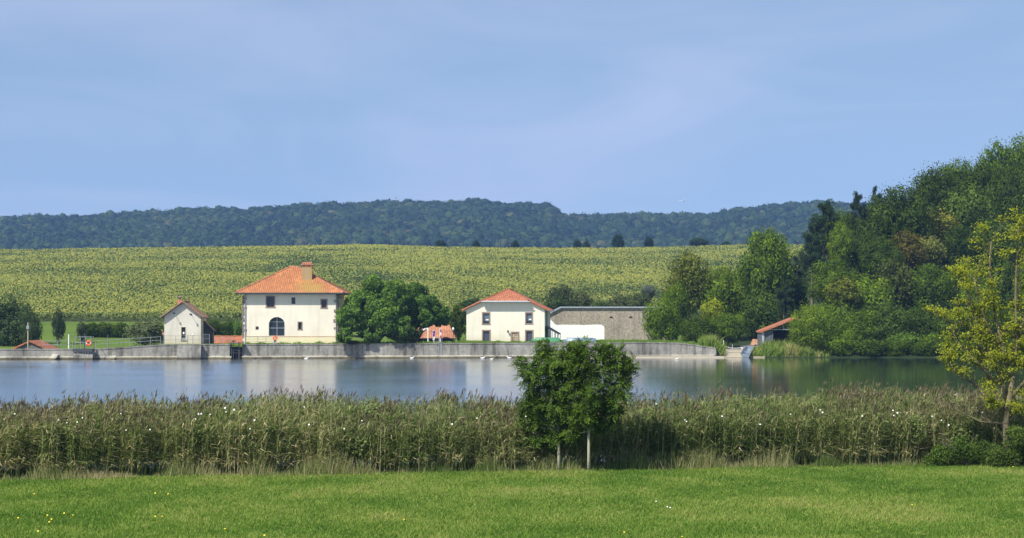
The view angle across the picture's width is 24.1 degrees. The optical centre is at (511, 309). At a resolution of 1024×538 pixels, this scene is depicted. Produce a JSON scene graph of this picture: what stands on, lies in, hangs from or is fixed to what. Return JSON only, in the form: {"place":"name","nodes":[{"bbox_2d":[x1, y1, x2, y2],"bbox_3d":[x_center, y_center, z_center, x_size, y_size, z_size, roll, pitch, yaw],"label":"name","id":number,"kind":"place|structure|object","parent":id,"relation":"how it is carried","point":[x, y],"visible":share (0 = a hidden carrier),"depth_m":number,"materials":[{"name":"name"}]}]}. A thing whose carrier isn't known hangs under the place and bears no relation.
{"place":"outdoors","nodes":[
{"label":"outdoors","id":0,"kind":"place"},
{"bbox_2d":[0,462,1023,537],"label":"meadow grass","id":1,"kind":"structure","parent":0,"point":[231,499],"depth_m":72.04,"materials":[{"name":"plant"}]},
{"bbox_2d":[0,358,1023,469],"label":"water","id":2,"kind":"structure","parent":0,"point":[44,380],"depth_m":220.45,"materials":[{"name":"blue liquid"}]},
{"bbox_2d":[597,356,723,357],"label":"gravel bank","id":3,"kind":"structure","parent":2,"relation":"in","point":[677,356],"depth_m":310.69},
{"bbox_2d":[0,208,1023,537],"bbox_3d":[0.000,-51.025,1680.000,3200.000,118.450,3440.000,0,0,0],"label":"ground","id":4,"kind":"structure","parent":0,"point":[48,336],"depth_m":348.87,"materials":[{"name":"plant"}]},
{"bbox_2d":[0,293,39,346],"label":"broadleaf tree","id":5,"kind":"object","parent":4,"relation":"on","point":[12,310],"visible":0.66,"depth_m":343.31,"materials":[{"name":"green plant"}]},
{"bbox_2d":[19,309,43,343],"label":"broadleaf tree","id":6,"kind":"object","parent":4,"relation":"on","point":[35,331],"visible":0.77,"depth_m":339.37,"materials":[{"name":"green plant"}]},
{"bbox_2d":[12,340,59,348],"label":"outbuilding","id":7,"kind":"structure","parent":4,"relation":"on","point":[35,344],"depth_m":315.96,"materials":[{"name":"tile"}]},
{"bbox_2d":[51,308,66,343],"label":"broadleaf tree","id":8,"kind":"object","parent":4,"relation":"on","point":[58,325],"visible":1,"depth_m":345.66,"materials":[{"name":"green plant"}]},
{"bbox_2d":[76,322,88,341],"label":"broadleaf tree","id":9,"kind":"object","parent":4,"relation":"on","point":[81,329],"visible":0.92,"depth_m":349.69,"materials":[{"name":"green plant"}]},
{"bbox_2d":[86,321,98,337],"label":"shrub","id":10,"kind":"object","parent":4,"relation":"on","point":[91,327],"visible":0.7,"depth_m":361.19,"materials":[{"name":"green plant"}]},
{"bbox_2d":[94,321,114,337],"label":"shrub","id":11,"kind":"object","parent":4,"relation":"on","point":[103,330],"visible":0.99,"depth_m":361.22,"materials":[{"name":"green plant"}]},
{"bbox_2d":[110,320,130,337],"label":"shrub","id":12,"kind":"object","parent":4,"relation":"on","point":[117,331],"visible":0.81,"depth_m":361.11,"materials":[{"name":"green plant"}]},
{"bbox_2d":[122,317,163,345],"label":"shrub","id":13,"kind":"object","parent":4,"relation":"on","point":[139,331],"visible":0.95,"depth_m":328.78,"materials":[{"name":"green plant"}]},
{"bbox_2d":[160,296,215,343],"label":"gatehouse","id":14,"kind":"object","parent":4,"relation":"on","point":[184,319],"visible":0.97,"depth_m":305.20,"materials":[{"name":"paint"}]},
{"bbox_2d":[206,318,222,335],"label":"shrub","id":15,"kind":"object","parent":4,"relation":"on","point":[214,323],"visible":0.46,"depth_m":359.13,"materials":[{"name":"green plant"}]},
{"bbox_2d":[218,320,235,335],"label":"shrub","id":16,"kind":"object","parent":4,"relation":"on","point":[227,328],"visible":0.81,"depth_m":358.90,"materials":[{"name":"green plant"}]},
{"bbox_2d":[214,336,242,342],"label":"outbuilding","id":17,"kind":"structure","parent":4,"relation":"on","point":[219,339],"depth_m":317.46,"materials":[{"name":"tile"}]},
{"bbox_2d":[235,262,350,343],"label":"house","id":18,"kind":"structure","parent":4,"relation":"on","point":[291,304],"depth_m":306.40,"materials":[{"name":"beige paint"}]},
{"bbox_2d":[269,317,284,335],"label":"window","id":19,"kind":"structure","parent":18,"relation":"in","point":[276,324],"depth_m":306.68,"materials":[{"name":"glass"}]},
{"bbox_2d":[0,342,715,359],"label":"dam wall","id":20,"kind":"structure","parent":4,"relation":"on","point":[343,351],"depth_m":305.08,"materials":[{"name":"concrete"}]},
{"bbox_2d":[73,334,94,355],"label":"intake platform","id":21,"kind":"structure","parent":20,"relation":"on","point":[85,350],"depth_m":298.73,"materials":[{"name":"metal"}]},
{"bbox_2d":[227,338,710,346],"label":"terrace grass","id":22,"kind":"structure","parent":20,"relation":"on","point":[601,340],"depth_m":310.25,"materials":[{"name":"plant"}]},
{"bbox_2d":[335,274,414,344],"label":"walnut tree","id":23,"kind":"object","parent":4,"relation":"on","point":[375,306],"visible":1,"depth_m":306.05,"materials":[{"name":"green plant"}]},
{"bbox_2d":[385,325,422,342],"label":"shrub","id":24,"kind":"object","parent":4,"relation":"on","point":[415,335],"visible":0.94,"depth_m":306.89,"materials":[{"name":"green plant"}]},
{"bbox_2d":[0,242,820,319],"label":"sunflower field","id":25,"kind":"structure","parent":4,"relation":"on","point":[157,281],"depth_m":587.24,"materials":[{"name":"plant"}]},
{"bbox_2d":[402,281,452,341],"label":"walnut tree","id":26,"kind":"object","parent":4,"relation":"on","point":[426,310],"visible":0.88,"depth_m":310.83,"materials":[{"name":"green plant"}]},
{"bbox_2d":[410,324,456,341],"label":"outbuilding","id":27,"kind":"structure","parent":4,"relation":"on","point":[447,333],"depth_m":318.68,"materials":[{"name":"tile"}]},
{"bbox_2d":[0,197,877,249],"bbox_3d":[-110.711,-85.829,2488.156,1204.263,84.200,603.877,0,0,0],"label":"ridge forest","id":28,"kind":"object","parent":4,"relation":"on","point":[484,222],"visible":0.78,"depth_m":2415.63,"materials":[{"name":"green plant"}]},
{"bbox_2d":[449,301,465,340],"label":"broadleaf tree","id":29,"kind":"object","parent":4,"relation":"on","point":[457,322],"visible":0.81,"depth_m":327.37,"materials":[{"name":"green plant"}]},
{"bbox_2d":[462,289,560,341],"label":"house","id":30,"kind":"structure","parent":4,"relation":"on","point":[508,315],"depth_m":312.60,"materials":[{"name":"beige paint"}]},
{"bbox_2d":[0,375,1023,480],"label":"reed bed","id":31,"kind":"object","parent":4,"relation":"on","point":[174,440],"visible":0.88,"depth_m":88.00,"materials":[{"name":"plant"}]},
{"bbox_2d":[511,338,582,471],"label":"ash tree","id":32,"kind":"object","parent":4,"relation":"on","point":[537,417],"visible":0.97,"depth_m":87.28,"materials":[{"name":"green plant"}]},
{"bbox_2d":[544,295,567,309],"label":"shrub","id":33,"kind":"object","parent":4,"relation":"on","point":[556,303],"visible":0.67,"depth_m":349.31,"materials":[{"name":"green plant"}]},
{"bbox_2d":[543,283,577,306],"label":"broadleaf tree","id":34,"kind":"object","parent":4,"relation":"on","point":[561,293],"visible":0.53,"depth_m":355.21,"materials":[{"name":"green plant"}]},
{"bbox_2d":[565,289,597,306],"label":"broadleaf tree","id":35,"kind":"object","parent":4,"relation":"on","point":[581,301],"visible":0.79,"depth_m":351.18,"materials":[{"name":"green plant"}]},
{"bbox_2d":[545,335,643,471],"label":"ash tree","id":36,"kind":"object","parent":4,"relation":"on","point":[584,386],"visible":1,"depth_m":86.80,"materials":[{"name":"green plant"}]},
{"bbox_2d":[550,307,666,339],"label":"barn","id":37,"kind":"structure","parent":4,"relation":"on","point":[603,323],"depth_m":331.00,"materials":[{"name":"concrete"}]},
{"bbox_2d":[611,234,625,247],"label":"broadleaf tree","id":38,"kind":"object","parent":4,"relation":"on","point":[617,240],"visible":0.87,"depth_m":910.82,"materials":[{"name":"green plant"}]},
{"bbox_2d":[608,293,631,306],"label":"shrub","id":39,"kind":"object","parent":4,"relation":"on","point":[619,302],"visible":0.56,"depth_m":355.17,"materials":[{"name":"green plant"}]},
{"bbox_2d":[624,290,654,306],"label":"shrub","id":40,"kind":"object","parent":4,"relation":"on","point":[637,300],"visible":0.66,"depth_m":351.38,"materials":[{"name":"green plant"}]},
{"bbox_2d":[641,283,656,306],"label":"tree","id":41,"kind":"object","parent":4,"relation":"on","point":[649,289],"visible":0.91,"depth_m":384.46,"materials":[{"name":"green plant"}]},
{"bbox_2d":[641,296,682,340],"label":"broadleaf tree","id":42,"kind":"object","parent":4,"relation":"on","point":[661,323],"visible":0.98,"depth_m":316.95,"materials":[{"name":"green plant"}]},
{"bbox_2d":[659,278,695,339],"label":"broadleaf tree","id":43,"kind":"object","parent":4,"relation":"on","point":[681,301],"visible":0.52,"depth_m":334.92,"materials":[{"name":"green plant"}]},
{"bbox_2d":[661,249,713,318],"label":"broadleaf tree","id":44,"kind":"object","parent":4,"relation":"on","point":[687,273],"visible":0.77,"depth_m":350.65,"materials":[{"name":"green plant"}]},
{"bbox_2d":[679,312,717,342],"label":"broadleaf tree","id":45,"kind":"object","parent":4,"relation":"on","point":[693,329],"visible":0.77,"depth_m":326.88,"materials":[{"name":"green plant"}]},
{"bbox_2d":[688,237,710,246],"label":"broadleaf tree","id":46,"kind":"object","parent":4,"relation":"on","point":[696,242],"visible":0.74,"depth_m":909.93,"materials":[{"name":"green plant"}]},
{"bbox_2d":[698,295,725,334],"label":"broadleaf tree","id":47,"kind":"object","parent":4,"relation":"on","point":[710,308],"visible":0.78,"depth_m":333.21,"materials":[{"name":"green plant"}]},
{"bbox_2d":[696,262,744,338],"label":"broadleaf tree","id":48,"kind":"object","parent":4,"relation":"on","point":[723,288],"visible":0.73,"depth_m":350.38,"materials":[{"name":"green plant"}]},
{"bbox_2d":[707,308,750,347],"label":"broadleaf tree","id":49,"kind":"object","parent":4,"relation":"on","point":[727,325],"visible":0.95,"depth_m":327.84,"materials":[{"name":"green plant"}]},
{"bbox_2d":[717,349,758,356],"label":"slipway","id":50,"kind":"structure","parent":4,"relation":"on","point":[727,353],"depth_m":314.72,"materials":[{"name":"concrete"}]},
{"bbox_2d":[726,263,752,339],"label":"broadleaf tree","id":51,"kind":"object","parent":4,"relation":"on","point":[735,277],"visible":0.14,"depth_m":354.83,"materials":[{"name":"green plant"}]},
{"bbox_2d":[735,286,781,341],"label":"broadleaf tree","id":52,"kind":"object","parent":4,"relation":"on","point":[758,314],"visible":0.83,"depth_m":332.77,"materials":[{"name":"green plant"}]},
{"bbox_2d":[697,333,829,356],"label":"bank grass","id":53,"kind":"structure","parent":4,"relation":"on","point":[772,348],"depth_m":313.44,"materials":[{"name":"plant"}]},
{"bbox_2d":[734,222,797,311],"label":"broadleaf tree","id":54,"kind":"object","parent":4,"relation":"on","point":[767,268],"visible":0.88,"depth_m":344.24,"materials":[{"name":"green plant"}]},
{"bbox_2d":[756,317,797,346],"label":"boathouse","id":55,"kind":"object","parent":4,"relation":"on","point":[765,333],"visible":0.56,"depth_m":321.56,"materials":[{"name":"tile"}]},
{"bbox_2d":[774,279,796,328],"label":"pine tree","id":56,"kind":"object","parent":4,"relation":"on","point":[783,297],"visible":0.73,"depth_m":341.68,"materials":[{"name":"green plant"}]},
{"bbox_2d":[780,276,813,323],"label":"tree","id":57,"kind":"object","parent":4,"relation":"on","point":[799,295],"visible":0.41,"depth_m":348.73,"materials":[{"name":"green plant"}]},
{"bbox_2d":[789,255,804,290],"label":"pine tree","id":58,"kind":"object","parent":4,"relation":"on","point":[797,271],"visible":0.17,"depth_m":361.67,"materials":[{"name":"green plant"}]},
{"bbox_2d":[787,296,827,328],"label":"broadleaf tree","id":59,"kind":"object","parent":4,"relation":"on","point":[802,310],"visible":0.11,"depth_m":333.39,"materials":[{"name":"green plant"}]},
{"bbox_2d":[786,305,839,350],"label":"broadleaf tree","id":60,"kind":"object","parent":4,"relation":"on","point":[816,330],"visible":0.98,"depth_m":314.07,"materials":[{"name":"green plant"}]},
{"bbox_2d":[798,223,827,308],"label":"pine tree","id":61,"kind":"object","parent":4,"relation":"on","point":[811,246],"visible":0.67,"depth_m":371.71,"materials":[{"name":"green plant"}]},
{"bbox_2d":[800,198,846,304],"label":"pine tree","id":62,"kind":"object","parent":4,"relation":"on","point":[819,222],"visible":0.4,"depth_m":383.47,"materials":[{"name":"green plant"}]},
{"bbox_2d":[802,255,862,308],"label":"broadleaf tree","id":63,"kind":"object","parent":4,"relation":"on","point":[820,279],"visible":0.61,"depth_m":354.68,"materials":[{"name":"green plant"}]},
{"bbox_2d":[818,296,853,337],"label":"broadleaf tree","id":64,"kind":"object","parent":4,"relation":"on","point":[836,311],"visible":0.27,"depth_m":329.87,"materials":[{"name":"green plant"}]},
{"bbox_2d":[819,334,856,356],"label":"shrub","id":65,"kind":"object","parent":4,"relation":"on","point":[839,345],"visible":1,"depth_m":313.55,"materials":[{"name":"green plant"}]},
{"bbox_2d":[824,222,855,310],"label":"broadleaf tree","id":66,"kind":"object","parent":4,"relation":"on","point":[840,246],"visible":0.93,"depth_m":367.08,"materials":[{"name":"green plant"}]},
{"bbox_2d":[823,274,860,311],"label":"broadleaf tree","id":67,"kind":"object","parent":4,"relation":"on","point":[844,290],"visible":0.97,"depth_m":346.85,"materials":[{"name":"green plant"}]},
{"bbox_2d":[837,209,865,270],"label":"broadleaf tree","id":68,"kind":"object","parent":4,"relation":"on","point":[849,221],"visible":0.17,"depth_m":392.80,"materials":[{"name":"green plant"}]},
{"bbox_2d":[840,327,864,350],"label":"shrub","id":69,"kind":"object","parent":4,"relation":"on","point":[855,336],"visible":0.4,"depth_m":317.09,"materials":[{"name":"green plant"}]},
{"bbox_2d":[849,191,867,231],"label":"pine tree","id":70,"kind":"object","parent":4,"relation":"on","point":[855,204],"visible":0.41,"depth_m":397.62,"materials":[{"name":"green plant"}]},
{"bbox_2d":[835,305,882,340],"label":"broadleaf tree","id":71,"kind":"object","parent":4,"relation":"on","point":[860,323],"visible":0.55,"depth_m":323.73,"materials":[{"name":"green plant"}]},
{"bbox_2d":[845,224,890,286],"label":"broadleaf tree","id":72,"kind":"object","parent":4,"relation":"on","point":[857,243],"visible":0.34,"depth_m":370.44,"materials":[{"name":"green plant"}]},
{"bbox_2d":[849,337,888,356],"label":"shrub","id":73,"kind":"object","parent":4,"relation":"on","point":[870,347],"visible":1,"depth_m":313.23,"materials":[{"name":"green plant"}]},
{"bbox_2d":[847,270,898,318],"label":"broadleaf tree","id":74,"kind":"object","parent":4,"relation":"on","point":[870,294],"visible":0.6,"depth_m":350.30,"materials":[{"name":"green plant"}]},
{"bbox_2d":[851,235,907,281],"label":"broadleaf tree","id":75,"kind":"object","parent":4,"relation":"on","point":[876,254],"visible":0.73,"depth_m":366.59,"materials":[{"name":"green plant"}]},
{"bbox_2d":[869,298,916,341],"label":"broadleaf tree","id":76,"kind":"object","parent":4,"relation":"on","point":[892,321],"visible":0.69,"depth_m":324.49,"materials":[{"name":"green plant"}]},
{"bbox_2d":[872,255,918,310],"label":"broadleaf tree","id":77,"kind":"object","parent":4,"relation":"on","point":[899,280],"visible":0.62,"depth_m":360.38,"materials":[{"name":"green plant"}]},
{"bbox_2d":[883,340,911,356],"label":"shrub","id":78,"kind":"object","parent":4,"relation":"on","point":[897,349],"visible":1,"depth_m":313.61,"materials":[{"name":"green plant"}]},
{"bbox_2d":[854,178,944,272],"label":"broadleaf tree","id":79,"kind":"object","parent":4,"relation":"on","point":[901,212],"visible":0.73,"depth_m":383.25,"materials":[{"name":"green plant"}]},
{"bbox_2d":[882,330,928,350],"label":"shrub","id":80,"kind":"object","parent":4,"relation":"on","point":[910,338],"visible":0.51,"depth_m":317.05,"materials":[{"name":"green plant"}]},
{"bbox_2d":[888,228,928,275],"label":"broadleaf tree","id":81,"kind":"object","parent":4,"relation":"on","point":[913,253],"visible":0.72,"depth_m":376.95,"materials":[{"name":"green plant"}]},
{"bbox_2d":[901,297,942,337],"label":"broadleaf tree","id":82,"kind":"object","parent":4,"relation":"on","point":[921,318],"visible":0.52,"depth_m":328.37,"materials":[{"name":"green plant"}]},
{"bbox_2d":[909,341,939,355],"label":"shrub","id":83,"kind":"object","parent":4,"relation":"on","point":[922,349],"visible":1,"depth_m":313.50,"materials":[{"name":"green plant"}]},
{"bbox_2d":[903,259,957,310],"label":"broadleaf tree","id":84,"kind":"object","parent":4,"relation":"on","point":[931,287],"visible":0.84,"depth_m":360.17,"materials":[{"name":"green plant"}]},
{"bbox_2d":[905,160,957,212],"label":"broadleaf tree","id":85,"kind":"object","parent":4,"relation":"on","point":[929,180],"visible":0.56,"depth_m":402.24,"materials":[{"name":"green plant"}]},
{"bbox_2d":[916,234,946,270],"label":"broadleaf tree","id":86,"kind":"object","parent":4,"relation":"on","point":[935,253],"visible":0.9,"depth_m":378.62,"materials":[{"name":"green plant"}]},
{"bbox_2d":[919,331,948,349],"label":"shrub","id":87,"kind":"object","parent":4,"relation":"on","point":[933,338],"visible":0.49,"depth_m":316.73,"materials":[{"name":"green plant"}]},
{"bbox_2d":[923,206,959,267],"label":"broadleaf tree","id":88,"kind":"object","parent":4,"relation":"on","point":[945,223],"visible":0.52,"depth_m":388.33,"materials":[{"name":"green plant"}]},
{"bbox_2d":[933,185,967,215],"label":"broadleaf tree","id":89,"kind":"object","parent":4,"relation":"on","point":[945,197],"visible":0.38,"depth_m":399.20,"materials":[{"name":"green plant"}]},
{"bbox_2d":[935,338,971,356],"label":"shrub","id":90,"kind":"object","parent":4,"relation":"on","point":[958,352],"visible":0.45,"depth_m":313.38,"materials":[{"name":"green plant"}]},
{"bbox_2d":[927,300,980,341],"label":"broadleaf tree","id":91,"kind":"object","parent":4,"relation":"on","point":[939,328],"visible":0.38,"depth_m":323.44,"materials":[{"name":"green plant"}]},
{"bbox_2d":[939,222,981,270],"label":"broadleaf tree","id":92,"kind":"object","parent":4,"relation":"on","point":[958,243],"visible":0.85,"depth_m":382.38,"materials":[{"name":"green plant"}]},
{"bbox_2d":[939,157,981,200],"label":"broadleaf tree","id":93,"kind":"object","parent":4,"relation":"on","point":[961,175],"visible":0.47,"depth_m":406.40,"materials":[{"name":"green plant"}]},
{"bbox_2d":[921,436,1013,467],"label":"bramble bush","id":94,"kind":"object","parent":4,"relation":"on","point":[964,449],"visible":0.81,"depth_m":90.37,"materials":[{"name":"green plant"}]},
{"bbox_2d":[942,254,992,306],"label":"broadleaf tree","id":95,"kind":"object","parent":4,"relation":"on","point":[957,290],"visible":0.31,"depth_m":364.35,"materials":[{"name":"green plant"}]},
{"bbox_2d":[941,182,1001,236],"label":"broadleaf tree","id":96,"kind":"object","parent":4,"relation":"on","point":[972,209],"visible":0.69,"depth_m":393.97,"materials":[{"name":"green plant"}]},
{"bbox_2d":[921,206,1023,466],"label":"maple tree","id":97,"kind":"object","parent":4,"relation":"on","point":[1008,411],"visible":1,"depth_m":89.97,"materials":[{"name":"green plant"}]},
{"bbox_2d":[957,279,1002,312],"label":"broadleaf tree","id":98,"kind":"object","parent":4,"relation":"on","point":[962,293],"visible":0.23,"depth_m":348.94,"materials":[{"name":"green plant"}]},
{"bbox_2d":[965,153,996,204],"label":"broadleaf tree","id":99,"kind":"object","parent":4,"relation":"on","point":[982,168],"visible":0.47,"depth_m":408.42,"materials":[{"name":"green plant"}]},
{"bbox_2d":[963,299,1019,342],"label":"broadleaf tree","id":100,"kind":"object","parent":4,"relation":"on","point":[993,327],"visible":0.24,"depth_m":323.25,"materials":[{"name":"green plant"}]},
{"bbox_2d":[969,215,1020,271],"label":"broadleaf tree","id":101,"kind":"object","parent":4,"relation":"on","point":[1007,244],"visible":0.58,"depth_m":382.08,"materials":[{"name":"green plant"}]},
{"bbox_2d":[976,136,1016,187],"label":"broadleaf tree","id":102,"kind":"object","parent":4,"relation":"on","point":[999,157],"visible":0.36,"depth_m":413.06,"materials":[{"name":"green plant"}]},
{"bbox_2d":[978,255,1021,309],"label":"broadleaf tree","id":103,"kind":"object","parent":4,"relation":"on","point":[1006,278],"visible":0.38,"depth_m":362.07,"materials":[{"name":"green plant"}]},
{"bbox_2d":[984,159,1023,226],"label":"broadleaf tree","id":104,"kind":"object","parent":4,"relation":"on","point":[1008,193],"visible":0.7,"depth_m":402.19,"materials":[{"name":"green plant"}]},
{"bbox_2d":[985,422,1023,467],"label":"bramble bush","id":105,"kind":"object","parent":4,"relation":"on","point":[1014,452],"visible":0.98,"depth_m":89.35,"materials":[{"name":"green plant"}]},
{"bbox_2d":[1002,132,1023,179],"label":"broadleaf tree","id":106,"kind":"object","parent":4,"relation":"on","point":[1018,154],"visible":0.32,"depth_m":416.52,"materials":[{"name":"green plant"}]},
{"bbox_2d":[1002,297,1023,341],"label":"broadleaf tree","id":107,"kind":"object","parent":4,"relation":"on","point":[1021,310],"visible":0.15,"depth_m":324.83,"materials":[{"name":"green plant"}]},
{"bbox_2d":[0,0,1023,216],"label":"sky","id":108,"kind":"structure","parent":0,"point":[575,106],"materials":[{"name":"blue"}]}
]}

